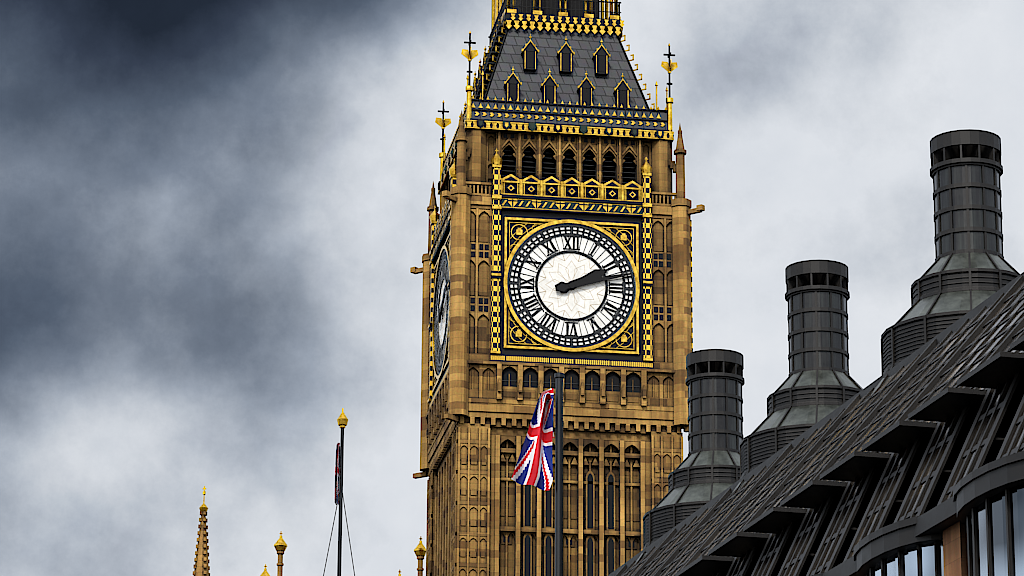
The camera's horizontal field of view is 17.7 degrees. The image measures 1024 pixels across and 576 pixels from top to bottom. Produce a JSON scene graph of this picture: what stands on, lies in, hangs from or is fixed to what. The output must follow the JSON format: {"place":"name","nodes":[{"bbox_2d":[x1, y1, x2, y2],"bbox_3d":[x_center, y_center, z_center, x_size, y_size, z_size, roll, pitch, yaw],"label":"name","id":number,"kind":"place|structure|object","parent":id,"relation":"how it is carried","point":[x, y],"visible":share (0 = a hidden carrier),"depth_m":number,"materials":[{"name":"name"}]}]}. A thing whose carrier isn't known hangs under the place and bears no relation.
{"place":"outdoors","nodes":[
{"label":"outdoors","id":0,"kind":"place"},
{"bbox_2d":[193,486,425,575],"bbox_3d":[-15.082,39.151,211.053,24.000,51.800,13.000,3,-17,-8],"label":"spires","id":1,"kind":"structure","parent":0,"point":[201,566],"depth_m":212.99,"materials":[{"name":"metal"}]},
{"bbox_2d":[323,373,563,575],"bbox_3d":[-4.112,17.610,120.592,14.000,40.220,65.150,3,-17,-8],"label":"flagpoles","id":2,"kind":"object","parent":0,"point":[342,420],"visible":1,"depth_m":91.44,"materials":[{"name":"black metal"}]},
{"bbox_2d":[334,443,339,504],"bbox_3d":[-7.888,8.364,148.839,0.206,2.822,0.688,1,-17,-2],"label":"flag","id":3,"kind":"object","parent":2,"relation":"attached to","point":[337,473],"visible":1,"depth_m":148.85,"materials":[{"name":"multicoloured fabric"}]},
{"bbox_2d":[511,388,553,489],"bbox_3d":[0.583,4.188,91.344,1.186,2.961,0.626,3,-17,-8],"label":"union flag","id":4,"kind":"object","parent":2,"relation":"attached to","point":[534,466],"visible":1,"depth_m":91.21,"materials":[{"name":"multicoloured fabric"}]},
{"bbox_2d":[0,0,1023,575],"label":"sky","id":5,"kind":"structure","parent":0,"point":[214,215],"materials":[{"name":"grey"}]},
{"bbox_2d":[410,0,704,575],"bbox_3d":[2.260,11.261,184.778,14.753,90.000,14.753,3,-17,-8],"label":"clock tower","id":6,"kind":"structure","parent":0,"point":[560,233],"depth_m":181.93,"materials":[{"name":"stone"}]},
{"bbox_2d":[608,129,1023,575],"bbox_3d":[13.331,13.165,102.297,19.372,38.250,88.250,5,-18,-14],"label":"portcullis house","id":7,"kind":"structure","parent":0,"point":[909,461],"depth_m":101.54,"materials":[{"name":"grey metal"}]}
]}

